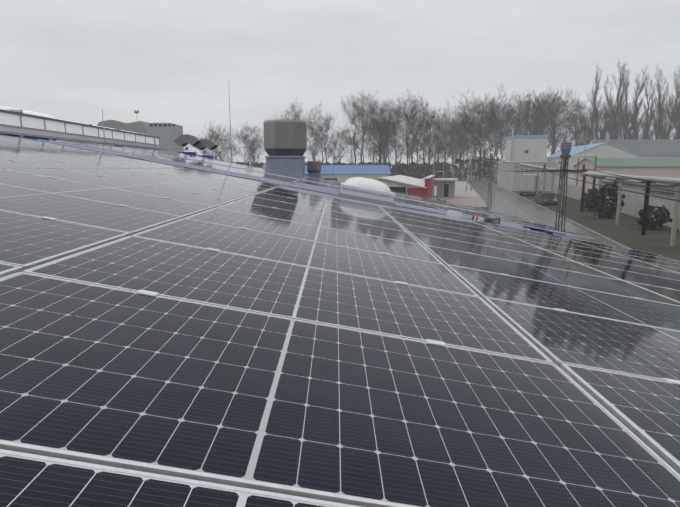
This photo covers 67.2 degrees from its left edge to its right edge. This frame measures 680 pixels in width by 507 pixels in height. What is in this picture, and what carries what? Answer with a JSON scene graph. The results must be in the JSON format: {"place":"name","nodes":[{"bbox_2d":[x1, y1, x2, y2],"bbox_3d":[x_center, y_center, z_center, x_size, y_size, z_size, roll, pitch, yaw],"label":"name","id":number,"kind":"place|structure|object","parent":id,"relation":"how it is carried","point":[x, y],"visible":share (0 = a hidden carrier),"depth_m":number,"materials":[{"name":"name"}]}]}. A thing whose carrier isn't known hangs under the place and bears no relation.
{"place":"outdoors","nodes":[
{"label":"outdoors","id":0,"kind":"place"},
{"bbox_2d":[0,0,679,167],"label":"sky","id":1,"kind":"structure","parent":0,"point":[179,62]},
{"bbox_2d":[434,171,679,260],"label":"street and verges","id":2,"kind":"structure","parent":0,"point":[626,233],"depth_m":48.45,"materials":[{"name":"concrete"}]},
{"bbox_2d":[421,178,457,197],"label":"gatehouse","id":3,"kind":"object","parent":2,"relation":"on","point":[445,187],"visible":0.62,"depth_m":75.58,"materials":[{"name":"paint"}]},
{"bbox_2d":[497,161,556,189],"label":"grey stores","id":4,"kind":"structure","parent":2,"relation":"on","point":[506,179],"depth_m":100.45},
{"bbox_2d":[534,193,556,204],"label":"dark car","id":5,"kind":"object","parent":2,"relation":"on","point":[544,198],"visible":0.96,"depth_m":63.05,"materials":[{"name":"paint"}]},
{"bbox_2d":[475,155,679,246],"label":"pipe rack","id":6,"kind":"object","parent":2,"relation":"on","point":[676,181],"visible":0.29,"depth_m":42.08,"materials":[{"name":"metal"}]},
{"bbox_2d":[468,159,679,201],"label":"pipes","id":7,"kind":"object","parent":6,"relation":"on","point":[606,179],"visible":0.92,"depth_m":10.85,"materials":[{"name":"black plastic"}]},
{"bbox_3d":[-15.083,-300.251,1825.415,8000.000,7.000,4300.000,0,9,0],"label":"ground","id":8,"kind":"structure","parent":0,"visible":0},
{"bbox_2d":[96,110,183,151],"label":"building","id":9,"kind":"structure","parent":8,"relation":"on","point":[168,134],"depth_m":87.12,"materials":[{"name":"grey"}]},
{"bbox_2d":[200,119,231,158],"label":"bare tree","id":10,"kind":"object","parent":8,"relation":"on","point":[213,131],"visible":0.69,"depth_m":151.89,"materials":[{"name":"grey plant"}]},
{"bbox_2d":[1,134,577,239],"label":"hall roof","id":11,"kind":"structure","parent":8,"relation":"on","point":[532,229],"depth_m":15.25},
{"bbox_2d":[0,106,159,147],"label":"roof skylight","id":12,"kind":"object","parent":11,"relation":"on","point":[21,121],"visible":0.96,"depth_m":17.69,"materials":[{"name":"glass"}]},
{"bbox_2d":[174,134,218,158],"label":"roof ventilators","id":13,"kind":"object","parent":11,"relation":"on","point":[184,140],"visible":1,"depth_m":26.59,"materials":[{"name":"grey paint"}]},
{"bbox_2d":[0,131,500,223],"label":"cable","id":14,"kind":"object","parent":11,"relation":"on","point":[489,220],"visible":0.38,"depth_m":14.54,"materials":[{"name":"black plastic"}]},
{"bbox_2d":[263,120,306,175],"bbox_3d":[-2.725,-5.178,25.777,2.080,2.880,2.080,0,9,0],"label":"roof ventilator","id":15,"kind":"object","parent":11,"relation":"on","point":[285,144],"visible":0.96,"depth_m":24.96,"materials":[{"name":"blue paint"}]},
{"bbox_2d":[307,161,320,178],"bbox_3d":[-1.377,-4.424,27.385,0.749,1.037,0.749,0,9,0],"label":"roof ventilator","id":16,"kind":"object","parent":11,"relation":"on","point":[314,169],"visible":0.75,"depth_m":27.09,"materials":[{"name":"blue paint"}]},
{"bbox_2d":[102,96,552,234],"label":"lightning rods","id":17,"kind":"object","parent":11,"relation":"on","point":[550,233],"visible":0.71,"depth_m":27.03,"materials":[{"name":"metal"}]},
{"bbox_2d":[5,137,679,384],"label":"mounting rails","id":18,"kind":"object","parent":11,"relation":"on","point":[335,193],"visible":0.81,"depth_m":14.22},
{"bbox_2d":[0,263,23,277],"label":"solar panel","id":19,"kind":"object","parent":18,"relation":"on","point":[7,270],"visible":0.79,"depth_m":2.12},
{"bbox_2d":[0,159,53,168],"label":"solar panel","id":20,"kind":"object","parent":18,"relation":"on","point":[6,164],"visible":0.77,"depth_m":6.18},
{"bbox_2d":[0,134,88,150],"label":"solar panel","id":21,"kind":"object","parent":18,"relation":"on","point":[35,142],"visible":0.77,"depth_m":11.68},
{"bbox_2d":[0,151,95,168],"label":"solar panel","id":22,"kind":"object","parent":18,"relation":"on","point":[33,160],"visible":0.79,"depth_m":7.14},
{"bbox_2d":[0,145,125,168],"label":"solar panel","id":23,"kind":"object","parent":18,"relation":"on","point":[53,157],"visible":0.8,"depth_m":8.23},
{"bbox_2d":[0,210,129,270],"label":"solar panel","id":24,"kind":"object","parent":18,"relation":"on","point":[28,242],"visible":0.77,"depth_m":2.79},
{"bbox_2d":[1,145,146,168],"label":"solar panel","id":25,"kind":"object","parent":18,"relation":"on","point":[80,157],"visible":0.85,"depth_m":9.31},
{"bbox_2d":[0,184,182,234],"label":"solar panel","id":26,"kind":"object","parent":18,"relation":"on","point":[130,220],"visible":0.81,"depth_m":3.83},
{"bbox_2d":[37,147,165,167],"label":"solar panel","id":27,"kind":"object","parent":18,"relation":"on","point":[105,158],"visible":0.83,"depth_m":10.46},
{"bbox_2d":[56,140,146,154],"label":"solar panel","id":28,"kind":"object","parent":18,"relation":"on","point":[101,147],"visible":0.9,"depth_m":15.04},
{"bbox_2d":[0,169,213,217],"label":"solar panel","id":29,"kind":"object","parent":18,"relation":"on","point":[184,209],"visible":0.88,"depth_m":4.95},
{"bbox_2d":[7,169,233,207],"bbox_3d":[-2.507,-0.791,6.120,2.279,0.035,1.134,10,9,-2],"label":"solar panel","id":30,"kind":"object","parent":18,"relation":"on","point":[135,187],"visible":0.83,"depth_m":6.04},
{"bbox_2d":[67,149,180,167],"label":"solar panel","id":31,"kind":"object","parent":18,"relation":"on","point":[128,159],"visible":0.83,"depth_m":11.60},
{"bbox_2d":[65,169,248,200],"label":"solar panel","id":32,"kind":"object","parent":18,"relation":"on","point":[169,184],"visible":0.79,"depth_m":7.20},
{"bbox_2d":[134,154,216,168],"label":"solar panel","id":33,"kind":"object","parent":18,"relation":"on","point":[178,161],"visible":0.85,"depth_m":15.02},
{"bbox_2d":[0,449,361,506],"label":"solar panel","id":34,"kind":"object","parent":18,"relation":"on","point":[29,480],"visible":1,"depth_m":0.96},
{"bbox_2d":[105,169,259,195],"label":"solar panel","id":35,"kind":"object","parent":18,"relation":"on","point":[191,182],"visible":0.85,"depth_m":8.35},
{"bbox_2d":[136,168,267,192],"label":"solar panel","id":36,"kind":"object","parent":18,"relation":"on","point":[202,179],"visible":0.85,"depth_m":9.49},
{"bbox_2d":[154,168,274,189],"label":"solar panel","id":37,"kind":"object","parent":18,"relation":"on","point":[218,178],"visible":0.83,"depth_m":10.63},
{"bbox_2d":[173,168,280,187],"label":"solar panel","id":38,"kind":"object","parent":18,"relation":"on","point":[233,178],"visible":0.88,"depth_m":11.77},
{"bbox_2d":[214,168,293,182],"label":"solar panel","id":39,"kind":"object","parent":18,"relation":"on","point":[254,175],"visible":1,"depth_m":15.21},
{"bbox_2d":[22,235,553,363],"bbox_3d":[-0.204,0.196,2.725,2.279,0.035,1.134,10,9,-2],"label":"solar panel","id":40,"kind":"object","parent":18,"relation":"on","point":[256,285],"visible":0.9,"depth_m":2.55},
{"bbox_2d":[131,218,479,296],"bbox_3d":[-0.214,0.006,3.859,2.279,0.035,1.134,10,9,-2],"label":"solar panel","id":41,"kind":"object","parent":18,"relation":"on","point":[296,251],"visible":0.85,"depth_m":3.73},
{"bbox_2d":[185,208,442,263],"bbox_3d":[-0.223,-0.183,4.993,2.279,0.035,1.134,10,9,-2],"label":"solar panel","id":42,"kind":"object","parent":18,"relation":"on","point":[316,233],"visible":0.92,"depth_m":4.90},
{"bbox_2d":[216,201,421,244],"bbox_3d":[-0.233,-0.373,6.128,2.279,0.035,1.134,10,9,-2],"label":"solar panel","id":43,"kind":"object","parent":18,"relation":"on","point":[315,220],"visible":0.88,"depth_m":6.06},
{"bbox_2d":[237,196,406,231],"bbox_3d":[-0.242,-0.562,7.262,2.279,0.035,1.134,10,9,-2],"label":"solar panel","id":44,"kind":"object","parent":18,"relation":"on","point":[322,212],"visible":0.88,"depth_m":7.20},
{"bbox_2d":[252,193,396,222],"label":"solar panel","id":45,"kind":"object","parent":18,"relation":"on","point":[324,206],"visible":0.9,"depth_m":8.35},
{"bbox_2d":[261,190,388,215],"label":"solar panel","id":46,"kind":"object","parent":18,"relation":"on","point":[322,201],"visible":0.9,"depth_m":9.48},
{"bbox_2d":[270,188,381,209],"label":"solar panel","id":47,"kind":"object","parent":18,"relation":"on","point":[327,198],"visible":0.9,"depth_m":10.63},
{"bbox_2d":[0,272,679,506],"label":"solar panel","id":48,"kind":"object","parent":18,"relation":"on","point":[116,377],"visible":0.97,"depth_m":1.40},
{"bbox_2d":[380,206,494,230],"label":"solar panel","id":49,"kind":"object","parent":18,"relation":"on","point":[432,217],"visible":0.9,"depth_m":10.76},
{"bbox_2d":[385,211,515,238],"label":"solar panel","id":50,"kind":"object","parent":18,"relation":"on","point":[438,222],"visible":0.83,"depth_m":9.61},
{"bbox_2d":[391,216,540,248],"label":"solar panel","id":51,"kind":"object","parent":18,"relation":"on","point":[398,220],"visible":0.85,"depth_m":8.47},
{"bbox_2d":[399,223,574,261],"bbox_3d":[2.032,-0.163,7.378,2.279,0.037,1.134,10,9,-2],"label":"solar panel","id":52,"kind":"object","parent":18,"relation":"on","point":[472,239],"visible":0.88,"depth_m":7.32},
{"bbox_2d":[409,232,622,280],"bbox_3d":[2.041,0.027,6.244,2.279,0.037,1.134,10,9,-2],"label":"solar panel","id":53,"kind":"object","parent":18,"relation":"on","point":[488,251],"visible":0.88,"depth_m":6.17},
{"bbox_2d":[468,220,575,241],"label":"solar panel","id":54,"kind":"object","parent":18,"relation":"on","point":[516,229],"visible":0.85,"depth_m":12.00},
{"bbox_2d":[483,225,605,250],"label":"solar panel","id":55,"kind":"object","parent":18,"relation":"on","point":[538,236],"visible":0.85,"depth_m":10.87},
{"bbox_2d":[424,245,679,305],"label":"solar panel","id":56,"kind":"object","parent":18,"relation":"on","point":[445,257],"visible":0.92,"depth_m":5.02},
{"bbox_2d":[511,221,593,238],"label":"solar panel","id":57,"kind":"object","parent":18,"relation":"on","point":[556,230],"visible":0.9,"depth_m":15.46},
{"bbox_2d":[446,265,679,330],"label":"solar panel","id":58,"kind":"object","parent":18,"relation":"on","point":[482,284],"visible":0.82,"depth_m":3.90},
{"bbox_2d":[498,231,637,260],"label":"solar panel","id":59,"kind":"object","parent":18,"relation":"on","point":[560,244],"visible":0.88,"depth_m":9.73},
{"bbox_2d":[484,297,679,380],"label":"solar panel","id":60,"kind":"object","parent":18,"relation":"on","point":[556,337],"visible":0.82,"depth_m":2.76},
{"bbox_2d":[518,239,679,273],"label":"solar panel","id":61,"kind":"object","parent":18,"relation":"on","point":[591,254],"visible":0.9,"depth_m":8.58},
{"bbox_2d":[544,249,679,280],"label":"solar panel","id":62,"kind":"object","parent":18,"relation":"on","point":[624,267],"visible":0.8,"depth_m":7.48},
{"bbox_2d":[559,363,679,473],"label":"solar panel","id":63,"kind":"object","parent":18,"relation":"on","point":[646,411],"visible":0.82,"depth_m":1.91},
{"bbox_2d":[563,237,677,260],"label":"solar panel","id":64,"kind":"object","parent":18,"relation":"on","point":[614,247],"visible":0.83,"depth_m":12.06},
{"bbox_2d":[578,262,679,290],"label":"solar panel","id":65,"kind":"object","parent":18,"relation":"on","point":[623,275],"visible":0.79,"depth_m":6.37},
{"bbox_2d":[583,243,679,263],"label":"solar panel","id":66,"kind":"object","parent":18,"relation":"on","point":[641,255],"visible":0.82,"depth_m":10.96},
{"bbox_2d":[612,252,679,267],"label":"solar panel","id":67,"kind":"object","parent":18,"relation":"on","point":[652,261],"visible":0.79,"depth_m":9.84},
{"bbox_2d":[626,281,679,302],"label":"solar panel","id":68,"kind":"object","parent":18,"relation":"on","point":[674,295],"visible":0.77,"depth_m":5.43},
{"bbox_2d":[338,177,395,206],"bbox_3d":[0.682,-1.655,13.842,1.487,0.818,1.520,0,9,0],"label":"dome skylight","id":69,"kind":"object","parent":11,"relation":"on","point":[369,190],"visible":1,"depth_m":13.15,"materials":[{"name":"plastic"}]},
{"bbox_2d":[307,112,330,160],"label":"bare tree","id":70,"kind":"object","parent":8,"relation":"on","point":[323,136],"visible":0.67,"depth_m":147.72,"materials":[{"name":"grey plant"}]},
{"bbox_2d":[303,110,342,161],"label":"bare tree","id":71,"kind":"object","parent":8,"relation":"on","point":[327,123],"visible":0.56,"depth_m":202.88,"materials":[{"name":"grey plant"}]},
{"bbox_2d":[262,165,390,182],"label":"blue roof hall","id":72,"kind":"structure","parent":8,"relation":"on","point":[342,173],"depth_m":96.08,"materials":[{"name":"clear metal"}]},
{"bbox_2d":[339,88,379,162],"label":"bare tree","id":73,"kind":"object","parent":8,"relation":"on","point":[353,109],"visible":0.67,"depth_m":206.00,"materials":[{"name":"grey plant"}]},
{"bbox_2d":[337,90,384,161],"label":"bare tree","id":74,"kind":"object","parent":8,"relation":"on","point":[371,106],"visible":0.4,"depth_m":215.74,"materials":[{"name":"grey plant"}]},
{"bbox_2d":[342,110,400,163],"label":"bare tree","id":75,"kind":"object","parent":8,"relation":"on","point":[370,134],"visible":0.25,"depth_m":175.32,"materials":[{"name":"grey plant"}]},
{"bbox_2d":[360,108,401,161],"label":"bare tree","id":76,"kind":"object","parent":8,"relation":"on","point":[366,149],"visible":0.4,"depth_m":161.30,"materials":[{"name":"grey plant"}]},
{"bbox_2d":[365,112,400,163],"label":"bare tree","id":77,"kind":"object","parent":8,"relation":"on","point":[378,130],"visible":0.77,"depth_m":150.28,"materials":[{"name":"grey plant"}]},
{"bbox_2d":[373,98,411,172],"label":"bare tree","id":78,"kind":"object","parent":8,"relation":"on","point":[395,114],"visible":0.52,"depth_m":169.54,"materials":[{"name":"grey plant"}]},
{"bbox_2d":[236,158,560,178],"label":"woodland undergrowth","id":79,"kind":"object","parent":8,"relation":"on","point":[421,170],"visible":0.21,"depth_m":150.35,"materials":[{"name":"brown plant"}]},
{"bbox_2d":[374,175,426,196],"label":"red workshop","id":80,"kind":"structure","parent":8,"relation":"on","point":[406,184],"depth_m":56.28,"materials":[{"name":"metal"}]},
{"bbox_2d":[424,175,434,197],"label":"workshop parapet","id":81,"kind":"structure","parent":80,"relation":"attached to","point":[429,183],"depth_m":59.54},
{"bbox_2d":[387,90,427,176],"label":"bare tree","id":82,"kind":"object","parent":8,"relation":"on","point":[409,123],"visible":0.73,"depth_m":131.04,"materials":[{"name":"grey plant"}]},
{"bbox_2d":[390,88,435,161],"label":"bare tree","id":83,"kind":"object","parent":8,"relation":"on","point":[412,101],"visible":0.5,"depth_m":252.77,"materials":[{"name":"grey plant"}]},
{"bbox_2d":[402,102,448,175],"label":"bare tree","id":84,"kind":"object","parent":8,"relation":"on","point":[428,124],"visible":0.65,"depth_m":146.21,"materials":[{"name":"grey plant"}]},
{"bbox_2d":[424,114,463,161],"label":"bare tree","id":85,"kind":"object","parent":8,"relation":"on","point":[450,131],"visible":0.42,"depth_m":181.66,"materials":[{"name":"grey plant"}]},
{"bbox_2d":[435,112,482,172],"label":"bare tree","id":86,"kind":"object","parent":8,"relation":"on","point":[464,133],"visible":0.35,"depth_m":173.48,"materials":[{"name":"grey plant"}]},
{"bbox_2d":[457,100,507,180],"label":"bare tree","id":87,"kind":"object","parent":8,"relation":"on","point":[476,120],"visible":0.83,"depth_m":146.88,"materials":[{"name":"grey plant"}]},
{"bbox_2d":[477,115,512,178],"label":"bare tree","id":88,"kind":"object","parent":8,"relation":"on","point":[487,130],"visible":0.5,"depth_m":163.26,"materials":[{"name":"grey plant"}]},
{"bbox_2d":[475,91,514,173],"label":"bare tree","id":89,"kind":"object","parent":8,"relation":"on","point":[497,110],"visible":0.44,"depth_m":202.49,"materials":[{"name":"grey plant"}]},
{"bbox_2d":[473,100,529,159],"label":"bare tree","id":90,"kind":"object","parent":8,"relation":"on","point":[507,114],"visible":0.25,"depth_m":206.35,"materials":[{"name":"grey plant"}]},
{"bbox_2d":[506,108,544,136],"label":"bare tree","id":91,"kind":"object","parent":8,"relation":"on","point":[525,125],"visible":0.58,"depth_m":156.65,"materials":[{"name":"grey plant"}]},
{"bbox_2d":[500,94,554,140],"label":"bare tree","id":92,"kind":"object","parent":8,"relation":"on","point":[526,110],"visible":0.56,"depth_m":173.95,"materials":[{"name":"grey plant"}]},
{"bbox_2d":[470,154,586,234],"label":"utility poles","id":93,"kind":"object","parent":8,"relation":"on","point":[567,157],"visible":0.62,"depth_m":16.22,"materials":[{"name":"metal"}]},
{"bbox_2d":[518,174,541,195],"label":"box truck","id":94,"kind":"object","parent":8,"relation":"on","point":[527,183],"visible":0.92,"depth_m":78.78,"materials":[{"name":"white paint"}]},
{"bbox_2d":[505,129,571,163],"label":"building","id":95,"kind":"structure","parent":8,"relation":"on","point":[526,147],"depth_m":120.14,"materials":[{"name":"paint"}]},
{"bbox_2d":[513,88,569,147],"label":"bare tree","id":96,"kind":"object","parent":8,"relation":"on","point":[549,117],"visible":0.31,"depth_m":207.53,"materials":[{"name":"grey plant"}]},
{"bbox_2d":[531,94,579,153],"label":"bare tree","id":97,"kind":"object","parent":8,"relation":"on","point":[551,123],"visible":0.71,"depth_m":183.10,"materials":[{"name":"grey plant"}]},
{"bbox_2d":[550,104,590,151],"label":"bare tree","id":98,"kind":"object","parent":8,"relation":"on","point":[587,118],"visible":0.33,"depth_m":196.79,"materials":[{"name":"grey plant"}]},
{"bbox_2d":[558,84,607,145],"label":"bare tree","id":99,"kind":"object","parent":8,"relation":"on","point":[578,103],"visible":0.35,"depth_m":224.78,"materials":[{"name":"grey plant"}]},
{"bbox_2d":[564,114,604,144],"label":"bare tree","id":100,"kind":"object","parent":8,"relation":"on","point":[581,125],"visible":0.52,"depth_m":187.20,"materials":[{"name":"grey plant"}]},
{"bbox_2d":[547,142,639,181],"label":"building","id":101,"kind":"structure","parent":8,"relation":"on","point":[604,150],"depth_m":137.95,"materials":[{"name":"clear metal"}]},
{"bbox_2d":[571,100,617,145],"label":"bare tree","id":102,"kind":"object","parent":8,"relation":"on","point":[599,112],"visible":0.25,"depth_m":208.25,"materials":[{"name":"grey plant"}]},
{"bbox_2d":[589,62,607,139],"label":"poplar","id":103,"kind":"object","parent":8,"relation":"on","point":[597,120],"visible":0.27,"depth_m":202.68,"materials":[{"name":"grey plant"}]},
{"bbox_2d":[590,183,625,217],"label":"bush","id":104,"kind":"object","parent":8,"relation":"on","point":[612,193],"visible":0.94,"depth_m":47.32,"materials":[{"name":"green plant"}]},
{"bbox_2d":[549,181,679,229],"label":"yard sheds","id":105,"kind":"object","parent":8,"relation":"on","point":[633,204],"visible":0.42,"depth_m":51.53,"materials":[{"name":"metal"}]},
{"bbox_2d":[588,102,642,139],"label":"bare tree","id":106,"kind":"object","parent":8,"relation":"on","point":[611,119],"visible":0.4,"depth_m":203.11,"materials":[{"name":"grey plant"}]},
{"bbox_2d":[602,58,628,139],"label":"poplar","id":107,"kind":"object","parent":8,"relation":"on","point":[619,89],"visible":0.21,"depth_m":207.72,"materials":[{"name":"grey plant"}]},
{"bbox_2d":[607,65,633,139],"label":"poplar","id":108,"kind":"object","parent":8,"relation":"on","point":[621,105],"visible":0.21,"depth_m":206.39,"materials":[{"name":"grey plant"}]},
{"bbox_2d":[591,103,650,139],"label":"bare tree","id":109,"kind":"object","parent":8,"relation":"on","point":[620,122],"visible":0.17,"depth_m":205.86,"materials":[{"name":"grey plant"}]},
{"bbox_2d":[573,158,679,189],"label":"building","id":110,"kind":"structure","parent":8,"relation":"on","point":[662,167],"depth_m":83.51,"materials":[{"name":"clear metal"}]},
{"bbox_2d":[587,139,679,157],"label":"roof","id":111,"kind":"structure","parent":8,"relation":"on","point":[656,148],"depth_m":151.95,"materials":[{"name":"grey metal"}]},
{"bbox_2d":[625,63,648,139],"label":"poplar","id":112,"kind":"object","parent":8,"relation":"on","point":[638,106],"visible":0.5,"depth_m":193.78,"materials":[{"name":"grey plant"}]},
{"bbox_2d":[611,111,678,139],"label":"bare tree","id":113,"kind":"object","parent":8,"relation":"on","point":[639,124],"visible":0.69,"depth_m":178.71,"materials":[{"name":"grey plant"}]},
{"bbox_2d":[637,205,671,228],"bbox_3d":[24.571,-2.774,39.858,2.555,2.066,2.291,0,9,0],"label":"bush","id":114,"kind":"object","parent":8,"relation":"on","point":[662,216],"visible":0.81,"depth_m":39.40,"materials":[{"name":"green plant"}]},
{"bbox_2d":[639,88,679,138],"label":"bare tree","id":115,"kind":"object","parent":8,"relation":"on","point":[663,117],"visible":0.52,"depth_m":191.73,"materials":[{"name":"grey plant"}]},
{"bbox_2d":[656,86,679,138],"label":"bare tree","id":116,"kind":"object","parent":8,"relation":"on","point":[676,117],"visible":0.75,"depth_m":167.97,"materials":[{"name":"grey plant"}]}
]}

